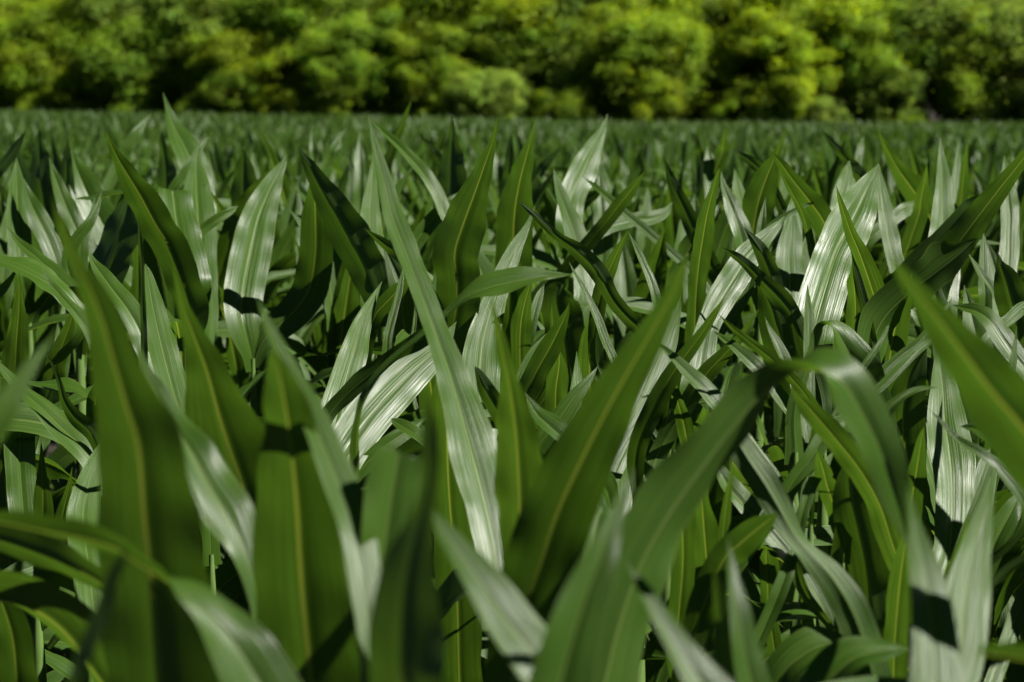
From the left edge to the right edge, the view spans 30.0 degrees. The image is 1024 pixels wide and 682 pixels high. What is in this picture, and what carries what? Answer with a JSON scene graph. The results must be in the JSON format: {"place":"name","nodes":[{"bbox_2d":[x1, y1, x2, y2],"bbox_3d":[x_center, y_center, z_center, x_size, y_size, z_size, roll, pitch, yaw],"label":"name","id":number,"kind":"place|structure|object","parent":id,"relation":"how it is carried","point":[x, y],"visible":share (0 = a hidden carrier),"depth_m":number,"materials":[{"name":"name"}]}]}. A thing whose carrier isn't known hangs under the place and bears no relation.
{"place":"outdoors","nodes":[
{"label":"outdoors","id":0,"kind":"place"},
{"bbox_2d":[46,103,941,655],"bbox_3d":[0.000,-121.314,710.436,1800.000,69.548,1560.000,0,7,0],"label":"ground","id":1,"kind":"structure","parent":0,"point":[52,447],"depth_m":11.60,"materials":[{"name":"soil"}]},
{"bbox_2d":[0,431,71,681],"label":"corn plant","id":2,"kind":"object","parent":1,"relation":"on","point":[23,487],"visible":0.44,"depth_m":3.39,"materials":[{"name":"green plant"}]},
{"bbox_2d":[0,255,83,541],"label":"corn plant","id":3,"kind":"object","parent":1,"relation":"on","point":[14,358],"visible":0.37,"depth_m":4.01,"materials":[{"name":"green plant"}]},
{"bbox_2d":[0,130,95,516],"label":"corn plant","id":4,"kind":"object","parent":1,"relation":"on","point":[27,213],"visible":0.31,"depth_m":5.04,"materials":[{"name":"green plant"}]},
{"bbox_2d":[0,447,99,681],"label":"corn plant","id":5,"kind":"object","parent":1,"relation":"on","point":[17,660],"visible":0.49,"depth_m":2.58,"materials":[{"name":"green plant"}]},
{"bbox_2d":[3,265,96,484],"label":"corn plant","id":6,"kind":"object","parent":1,"relation":"on","point":[54,470],"visible":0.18,"depth_m":3.58,"materials":[{"name":"green plant"}]},
{"bbox_2d":[0,0,112,113],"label":"broadleaf tree","id":7,"kind":"object","parent":1,"relation":"on","point":[19,52],"visible":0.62,"depth_m":89.38,"materials":[{"name":"green plant"}]},
{"bbox_2d":[0,326,126,681],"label":"corn plant","id":8,"kind":"object","parent":1,"relation":"on","point":[13,392],"visible":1,"depth_m":1.20,"materials":[{"name":"green plant"}]},
{"bbox_2d":[15,66,118,113],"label":"broadleaf tree","id":9,"kind":"object","parent":1,"relation":"on","point":[66,83],"visible":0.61,"depth_m":88.67,"materials":[{"name":"green plant"}]},
{"bbox_2d":[0,213,147,466],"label":"corn plant","id":10,"kind":"object","parent":1,"relation":"on","point":[66,434],"visible":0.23,"depth_m":3.21,"materials":[{"name":"green plant"}]},
{"bbox_2d":[45,192,137,673],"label":"corn plant","id":11,"kind":"object","parent":1,"relation":"on","point":[116,247],"visible":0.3,"depth_m":4.61,"materials":[{"name":"green plant"}]},
{"bbox_2d":[0,335,256,681],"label":"corn plant","id":12,"kind":"object","parent":1,"relation":"on","point":[226,507],"visible":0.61,"depth_m":2.00,"materials":[{"name":"green plant"}]},
{"bbox_2d":[4,264,252,617],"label":"corn plant","id":13,"kind":"object","parent":1,"relation":"on","point":[166,361],"visible":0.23,"depth_m":3.37,"materials":[{"name":"green plant"}]},
{"bbox_2d":[25,354,244,603],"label":"corn plant","id":14,"kind":"object","parent":1,"relation":"on","point":[230,587],"visible":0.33,"depth_m":3.20,"materials":[{"name":"green plant"}]},
{"bbox_2d":[68,6,204,113],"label":"broadleaf tree","id":15,"kind":"object","parent":1,"relation":"on","point":[98,53],"visible":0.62,"depth_m":87.74,"materials":[{"name":"green plant"}]},
{"bbox_2d":[55,201,220,681],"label":"corn plant","id":16,"kind":"object","parent":1,"relation":"on","point":[148,507],"visible":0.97,"depth_m":1.61,"materials":[{"name":"green plant"}]},
{"bbox_2d":[62,0,221,108],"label":"broadleaf tree","id":17,"kind":"object","parent":1,"relation":"on","point":[101,9],"visible":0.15,"depth_m":88.91,"materials":[{"name":"green plant"}]},
{"bbox_2d":[76,143,237,567],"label":"corn plant","id":18,"kind":"object","parent":1,"relation":"on","point":[197,218],"visible":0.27,"depth_m":5.02,"materials":[{"name":"green plant"}]},
{"bbox_2d":[4,131,316,547],"bbox_3d":[-0.895,0.491,4.368,0.494,1.941,1.163,2,7,17],"label":"corn plant","id":19,"kind":"object","parent":1,"relation":"on","point":[164,236],"visible":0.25,"depth_m":4.17,"materials":[{"name":"green plant"}]},
{"bbox_2d":[60,93,295,545],"bbox_3d":[-0.926,0.234,6.058,0.800,2.032,0.741,-5,9,-35],"label":"corn plant","id":20,"kind":"object","parent":1,"relation":"on","point":[79,177],"visible":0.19,"depth_m":6.01,"materials":[{"name":"green plant"}]},
{"bbox_2d":[30,114,345,490],"bbox_3d":[-1.327,0.103,7.414,0.977,1.955,1.746,1,7,10],"label":"corn plant","id":21,"kind":"object","parent":1,"relation":"on","point":[41,184],"visible":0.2,"depth_m":6.51,"materials":[{"name":"green plant"}]},
{"bbox_2d":[0,296,380,681],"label":"corn plant","id":22,"kind":"object","parent":1,"relation":"on","point":[242,646],"visible":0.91,"depth_m":1.52,"materials":[{"name":"green plant"}]},
{"bbox_2d":[173,266,264,573],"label":"corn plant","id":23,"kind":"object","parent":1,"relation":"on","point":[221,414],"visible":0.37,"depth_m":2.22,"materials":[{"name":"green plant"}]},
{"bbox_2d":[135,0,303,100],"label":"broadleaf tree","id":24,"kind":"object","parent":1,"relation":"on","point":[209,26],"visible":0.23,"depth_m":87.88,"materials":[{"name":"green plant"}]},
{"bbox_2d":[173,64,275,115],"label":"broadleaf tree","id":25,"kind":"object","parent":1,"relation":"on","point":[216,80],"visible":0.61,"depth_m":86.08,"materials":[{"name":"green plant"}]},
{"bbox_2d":[161,2,320,116],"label":"broadleaf tree","id":26,"kind":"object","parent":1,"relation":"on","point":[221,53],"visible":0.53,"depth_m":86.47,"materials":[{"name":"green plant"}]},
{"bbox_2d":[88,248,403,425],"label":"corn plant","id":27,"kind":"object","parent":1,"relation":"on","point":[351,359],"visible":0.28,"depth_m":3.67,"materials":[{"name":"green plant"}]},
{"bbox_2d":[223,153,332,548],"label":"corn plant","id":28,"kind":"object","parent":1,"relation":"on","point":[296,308],"visible":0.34,"depth_m":4.75,"materials":[{"name":"green plant"}]},
{"bbox_2d":[201,0,358,90],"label":"broadleaf tree","id":29,"kind":"object","parent":1,"relation":"on","point":[263,13],"visible":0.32,"depth_m":86.78,"materials":[{"name":"green plant"}]},
{"bbox_2d":[214,132,366,568],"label":"corn plant","id":30,"kind":"object","parent":1,"relation":"on","point":[245,184],"visible":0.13,"depth_m":5.98,"materials":[{"name":"green plant"}]},
{"bbox_2d":[252,348,360,681],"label":"corn plant","id":31,"kind":"object","parent":1,"relation":"on","point":[306,617],"visible":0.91,"depth_m":1.79,"materials":[{"name":"green plant"}]},
{"bbox_2d":[323,248,384,377],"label":"corn plant","id":32,"kind":"object","parent":1,"relation":"on","point":[341,305],"visible":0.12,"depth_m":5.04,"materials":[{"name":"green plant"}]},
{"bbox_2d":[292,6,420,118],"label":"broadleaf tree","id":33,"kind":"object","parent":1,"relation":"on","point":[323,64],"visible":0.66,"depth_m":84.59,"materials":[{"name":"green plant"}]},
{"bbox_2d":[298,146,418,436],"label":"corn plant","id":34,"kind":"object","parent":1,"relation":"on","point":[353,243],"visible":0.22,"depth_m":4.49,"materials":[{"name":"green plant"}]},
{"bbox_2d":[324,321,456,481],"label":"corn plant","id":35,"kind":"object","parent":1,"relation":"on","point":[406,376],"visible":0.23,"depth_m":3.34,"materials":[{"name":"green plant"}]},
{"bbox_2d":[367,387,445,681],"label":"corn plant","id":36,"kind":"object","parent":1,"relation":"on","point":[406,639],"visible":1,"depth_m":1.29,"materials":[{"name":"green plant"}]},
{"bbox_2d":[360,157,456,361],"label":"corn plant","id":37,"kind":"object","parent":1,"relation":"on","point":[429,223],"visible":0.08,"depth_m":4.76,"materials":[{"name":"green plant"}]},
{"bbox_2d":[364,116,497,432],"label":"corn plant","id":38,"kind":"object","parent":1,"relation":"on","point":[459,240],"visible":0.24,"depth_m":3.97,"materials":[{"name":"green plant"}]},
{"bbox_2d":[353,0,518,116],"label":"broadleaf tree","id":39,"kind":"object","parent":1,"relation":"on","point":[430,7],"visible":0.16,"depth_m":85.37,"materials":[{"name":"green plant"}]},
{"bbox_2d":[391,379,482,681],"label":"corn plant","id":40,"kind":"object","parent":1,"relation":"on","point":[462,622],"visible":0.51,"depth_m":2.95,"materials":[{"name":"green plant"}]},
{"bbox_2d":[383,12,516,118],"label":"broadleaf tree","id":41,"kind":"object","parent":1,"relation":"on","point":[437,64],"visible":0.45,"depth_m":83.79,"materials":[{"name":"green plant"}]},
{"bbox_2d":[350,266,572,618],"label":"corn plant","id":42,"kind":"object","parent":1,"relation":"on","point":[451,590],"visible":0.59,"depth_m":2.76,"materials":[{"name":"green plant"}]},
{"bbox_2d":[435,64,538,119],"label":"broadleaf tree","id":43,"kind":"object","parent":1,"relation":"on","point":[468,94],"visible":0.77,"depth_m":81.35,"materials":[{"name":"green plant"}]},
{"bbox_2d":[434,510,546,681],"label":"corn plant","id":44,"kind":"object","parent":1,"relation":"on","point":[515,626],"visible":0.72,"depth_m":1.52,"materials":[{"name":"green plant"}]},
{"bbox_2d":[369,117,643,326],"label":"corn plant","id":45,"kind":"object","parent":1,"relation":"on","point":[512,215],"visible":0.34,"depth_m":4.80,"materials":[{"name":"green plant"}]},
{"bbox_2d":[0,107,1023,248],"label":"distant corn","id":46,"kind":"object","parent":1,"relation":"on","point":[632,151],"visible":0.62,"depth_m":27.91,"materials":[{"name":"green plant"}]},
{"bbox_2d":[368,115,655,633],"bbox_3d":[-0.087,0.699,2.543,0.568,1.981,1.089,4,8,28],"label":"corn plant","id":47,"kind":"object","parent":1,"relation":"on","point":[471,442],"visible":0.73,"depth_m":2.55,"materials":[{"name":"green plant"}]},
{"bbox_2d":[462,205,568,456],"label":"corn plant","id":48,"kind":"object","parent":1,"relation":"on","point":[479,352],"visible":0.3,"depth_m":3.96,"materials":[{"name":"green plant"}]},
{"bbox_2d":[443,0,603,118],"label":"broadleaf tree","id":49,"kind":"object","parent":1,"relation":"on","point":[520,11],"visible":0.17,"depth_m":84.00,"materials":[{"name":"green plant"}]},
{"bbox_2d":[481,304,597,678],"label":"corn plant","id":50,"kind":"object","parent":1,"relation":"on","point":[539,360],"visible":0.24,"depth_m":3.29,"materials":[{"name":"green plant"}]},
{"bbox_2d":[481,5,611,118],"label":"broadleaf tree","id":51,"kind":"object","parent":1,"relation":"on","point":[529,37],"visible":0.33,"depth_m":83.29,"materials":[{"name":"green plant"}]},
{"bbox_2d":[510,282,584,427],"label":"corn plant","id":52,"kind":"object","parent":1,"relation":"on","point":[558,297],"visible":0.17,"depth_m":4.28,"materials":[{"name":"green plant"}]},
{"bbox_2d":[491,296,610,563],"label":"corn plant","id":53,"kind":"object","parent":1,"relation":"on","point":[519,461],"visible":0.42,"depth_m":2.08,"materials":[{"name":"green plant"}]},
{"bbox_2d":[378,99,729,317],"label":"corn plant","id":54,"kind":"object","parent":1,"relation":"on","point":[452,173],"visible":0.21,"depth_m":6.48,"materials":[{"name":"green plant"}]},
{"bbox_2d":[528,79,611,121],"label":"broadleaf tree","id":55,"kind":"object","parent":1,"relation":"on","point":[568,101],"visible":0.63,"depth_m":81.03,"materials":[{"name":"green plant"}]},
{"bbox_2d":[528,466,633,681],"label":"corn plant","id":56,"kind":"object","parent":1,"relation":"on","point":[568,650],"visible":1,"depth_m":1.36,"materials":[{"name":"green plant"}]},
{"bbox_2d":[505,0,672,102],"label":"broadleaf tree","id":57,"kind":"object","parent":1,"relation":"on","point":[575,6],"visible":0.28,"depth_m":82.94,"materials":[{"name":"green plant"}]},
{"bbox_2d":[549,114,671,296],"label":"corn plant","id":58,"kind":"object","parent":1,"relation":"on","point":[585,164],"visible":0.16,"depth_m":5.45,"materials":[{"name":"green plant"}]},
{"bbox_2d":[421,201,818,681],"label":"corn plant","id":59,"kind":"object","parent":1,"relation":"on","point":[602,276],"visible":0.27,"depth_m":3.70,"materials":[{"name":"green plant"}]},
{"bbox_2d":[481,297,760,657],"bbox_3d":[0.176,0.776,3.182,1.084,1.670,0.432,-1,7,-11],"label":"corn plant","id":60,"kind":"object","parent":1,"relation":"on","point":[552,424],"visible":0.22,"depth_m":3.06,"materials":[{"name":"green plant"}]},
{"bbox_2d":[358,347,910,681],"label":"corn plant","id":61,"kind":"object","parent":1,"relation":"on","point":[678,482],"visible":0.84,"depth_m":1.76,"materials":[{"name":"green plant"}]},
{"bbox_2d":[546,0,744,122],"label":"broadleaf tree","id":62,"kind":"object","parent":1,"relation":"on","point":[687,47],"visible":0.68,"depth_m":80.62,"materials":[{"name":"green plant"}]},
{"bbox_2d":[608,57,696,123],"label":"broadleaf tree","id":63,"kind":"object","parent":1,"relation":"on","point":[670,104],"visible":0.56,"depth_m":79.85,"materials":[{"name":"green plant"}]},
{"bbox_2d":[544,231,773,462],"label":"corn plant","id":64,"kind":"object","parent":1,"relation":"on","point":[626,283],"visible":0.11,"depth_m":5.12,"materials":[{"name":"green plant"}]},
{"bbox_2d":[569,262,782,681],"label":"corn plant","id":65,"kind":"object","parent":1,"relation":"on","point":[656,670],"visible":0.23,"depth_m":3.34,"materials":[{"name":"green plant"}]},
{"bbox_2d":[625,559,732,681],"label":"corn plant","id":66,"kind":"object","parent":1,"relation":"on","point":[692,661],"visible":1,"depth_m":1.46,"materials":[{"name":"green plant"}]},
{"bbox_2d":[578,216,783,647],"bbox_3d":[0.478,0.640,3.912,1.065,1.759,0.590,2,7,17],"label":"corn plant","id":67,"kind":"object","parent":1,"relation":"on","point":[732,280],"visible":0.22,"depth_m":3.90,"materials":[{"name":"green plant"}]},
{"bbox_2d":[483,252,909,681],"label":"corn plant","id":68,"kind":"object","parent":1,"relation":"on","point":[551,531],"visible":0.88,"depth_m":1.83,"materials":[{"name":"green plant"}]},
{"bbox_2d":[627,297,800,681],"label":"corn plant","id":69,"kind":"object","parent":1,"relation":"on","point":[659,396],"visible":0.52,"depth_m":3.03,"materials":[{"name":"green plant"}]},
{"bbox_2d":[645,169,813,586],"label":"corn plant","id":70,"kind":"object","parent":1,"relation":"on","point":[702,250],"visible":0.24,"depth_m":4.16,"materials":[{"name":"green plant"}]},
{"bbox_2d":[670,513,796,681],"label":"corn plant","id":71,"kind":"object","parent":1,"relation":"on","point":[748,537],"visible":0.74,"depth_m":2.38,"materials":[{"name":"green plant"}]},
{"bbox_2d":[688,71,778,122],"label":"broadleaf tree","id":72,"kind":"object","parent":1,"relation":"on","point":[714,108],"visible":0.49,"depth_m":80.73,"materials":[{"name":"green plant"}]},
{"bbox_2d":[713,538,769,681],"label":"corn plant","id":73,"kind":"object","parent":1,"relation":"on","point":[737,656],"visible":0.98,"depth_m":1.61,"materials":[{"name":"green plant"}]},
{"bbox_2d":[666,416,844,678],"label":"corn plant","id":74,"kind":"object","parent":1,"relation":"on","point":[702,535],"visible":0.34,"depth_m":2.73,"materials":[{"name":"green plant"}]},
{"bbox_2d":[584,150,928,362],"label":"corn plant","id":75,"kind":"object","parent":1,"relation":"on","point":[913,232],"visible":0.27,"depth_m":5.01,"materials":[{"name":"green plant"}]},
{"bbox_2d":[712,6,846,123],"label":"broadleaf tree","id":76,"kind":"object","parent":1,"relation":"on","point":[746,43],"visible":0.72,"depth_m":80.16,"materials":[{"name":"green plant"}]},
{"bbox_2d":[722,247,837,625],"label":"corn plant","id":77,"kind":"object","parent":1,"relation":"on","point":[781,299],"visible":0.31,"depth_m":3.39,"materials":[{"name":"green plant"}]},
{"bbox_2d":[731,128,852,575],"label":"corn plant","id":78,"kind":"object","parent":1,"relation":"on","point":[762,185],"visible":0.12,"depth_m":4.81,"materials":[{"name":"green plant"}]},
{"bbox_2d":[661,325,929,681],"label":"corn plant","id":79,"kind":"object","parent":1,"relation":"on","point":[710,393],"visible":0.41,"depth_m":2.90,"materials":[{"name":"green plant"}]},
{"bbox_2d":[765,626,842,681],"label":"corn plant","id":80,"kind":"object","parent":1,"relation":"on","point":[791,657],"visible":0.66,"depth_m":2.31,"materials":[{"name":"green plant"}]},
{"bbox_2d":[708,0,911,121],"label":"broadleaf tree","id":81,"kind":"object","parent":1,"relation":"on","point":[813,13],"visible":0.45,"depth_m":81.28,"materials":[{"name":"green plant"}]},
{"bbox_2d":[717,386,937,677],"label":"corn plant","id":82,"kind":"object","parent":1,"relation":"on","point":[746,503],"visible":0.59,"depth_m":2.72,"materials":[{"name":"green plant"}]},
{"bbox_2d":[712,300,951,681],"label":"corn plant","id":83,"kind":"object","parent":1,"relation":"on","point":[800,432],"visible":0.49,"depth_m":3.01,"materials":[{"name":"green plant"}]},
{"bbox_2d":[744,164,927,567],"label":"corn plant","id":84,"kind":"object","parent":1,"relation":"on","point":[829,268],"visible":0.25,"depth_m":4.00,"materials":[{"name":"green plant"}]},
{"bbox_2d":[703,128,968,352],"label":"corn plant","id":85,"kind":"object","parent":1,"relation":"on","point":[907,180],"visible":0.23,"depth_m":5.49,"materials":[{"name":"green plant"}]},
{"bbox_2d":[720,169,979,634],"bbox_3d":[0.748,0.518,4.490,0.967,1.857,0.603,0,7,0],"label":"corn plant","id":86,"kind":"object","parent":1,"relation":"on","point":[789,259],"visible":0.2,"depth_m":4.55,"materials":[{"name":"green plant"}]},
{"bbox_2d":[732,437,1023,678],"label":"corn plant","id":87,"kind":"object","parent":1,"relation":"on","point":[844,597],"visible":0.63,"depth_m":2.31,"materials":[{"name":"green plant"}]},
{"bbox_2d":[809,0,950,122],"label":"broadleaf tree","id":88,"kind":"object","parent":1,"relation":"on","point":[896,50],"visible":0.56,"depth_m":80.97,"materials":[{"name":"green plant"}]},
{"bbox_2d":[758,238,1004,669],"bbox_3d":[0.602,0.697,3.442,1.083,1.761,0.391,-5,9,-34],"label":"corn plant","id":89,"kind":"object","parent":1,"relation":"on","point":[935,267],"visible":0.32,"depth_m":3.39,"materials":[{"name":"green plant"}]},
{"bbox_2d":[757,186,1008,681],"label":"corn plant","id":90,"kind":"object","parent":1,"relation":"on","point":[779,323],"visible":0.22,"depth_m":3.47,"materials":[{"name":"green plant"}]},
{"bbox_2d":[848,65,931,123],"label":"broadleaf tree","id":91,"kind":"object","parent":1,"relation":"on","point":[911,106],"visible":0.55,"depth_m":80.77,"materials":[{"name":"green plant"}]},
{"bbox_2d":[760,468,1021,677],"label":"corn plant","id":92,"kind":"object","parent":1,"relation":"on","point":[868,570],"visible":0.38,"depth_m":2.70,"materials":[{"name":"green plant"}]},
{"bbox_2d":[765,139,1019,452],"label":"corn plant","id":93,"kind":"object","parent":1,"relation":"on","point":[818,210],"visible":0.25,"depth_m":4.64,"materials":[{"name":"green plant"}]},
{"bbox_2d":[790,387,1023,681],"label":"corn plant","id":94,"kind":"object","parent":1,"relation":"on","point":[831,432],"visible":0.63,"depth_m":2.55,"materials":[{"name":"green plant"}]},
{"bbox_2d":[814,327,1023,677],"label":"corn plant","id":95,"kind":"object","parent":1,"relation":"on","point":[961,481],"visible":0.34,"depth_m":2.99,"materials":[{"name":"green plant"}]},
{"bbox_2d":[845,149,1023,642],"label":"corn plant","id":96,"kind":"object","parent":1,"relation":"on","point":[974,220],"visible":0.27,"depth_m":3.74,"materials":[{"name":"green plant"}]},
{"bbox_2d":[863,0,1021,125],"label":"broadleaf tree","id":97,"kind":"object","parent":1,"relation":"on","point":[917,19],"visible":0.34,"depth_m":81.26,"materials":[{"name":"green plant"}]},
{"bbox_2d":[887,250,1023,493],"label":"corn plant","id":98,"kind":"object","parent":1,"relation":"on","point":[986,377],"visible":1,"depth_m":1.43,"materials":[{"name":"green plant"}]},
{"bbox_2d":[907,484,1023,681],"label":"corn plant","id":99,"kind":"object","parent":1,"relation":"on","point":[936,654],"visible":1,"depth_m":1.54,"materials":[{"name":"green plant"}]},
{"bbox_2d":[915,0,1023,121],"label":"broadleaf tree","id":100,"kind":"object","parent":1,"relation":"on","point":[963,84],"visible":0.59,"depth_m":80.61,"materials":[{"name":"green plant"}]},
{"bbox_2d":[947,465,995,681],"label":"corn plant","id":101,"kind":"object","parent":1,"relation":"on","point":[969,582],"visible":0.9,"depth_m":1.88,"materials":[{"name":"green plant"}]},
{"bbox_2d":[925,289,1023,643],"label":"corn plant","id":102,"kind":"object","parent":1,"relation":"on","point":[1005,588],"visible":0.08,"depth_m":3.38,"materials":[{"name":"green plant"}]},
{"bbox_2d":[943,0,1023,122],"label":"broadleaf tree","id":103,"kind":"object","parent":1,"relation":"on","point":[1003,34],"visible":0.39,"depth_m":80.41,"materials":[{"name":"green plant"}]},
{"bbox_2d":[953,301,1023,681],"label":"corn plant","id":104,"kind":"object","parent":1,"relation":"on","point":[999,334],"visible":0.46,"depth_m":3.25,"materials":[{"name":"green plant"}]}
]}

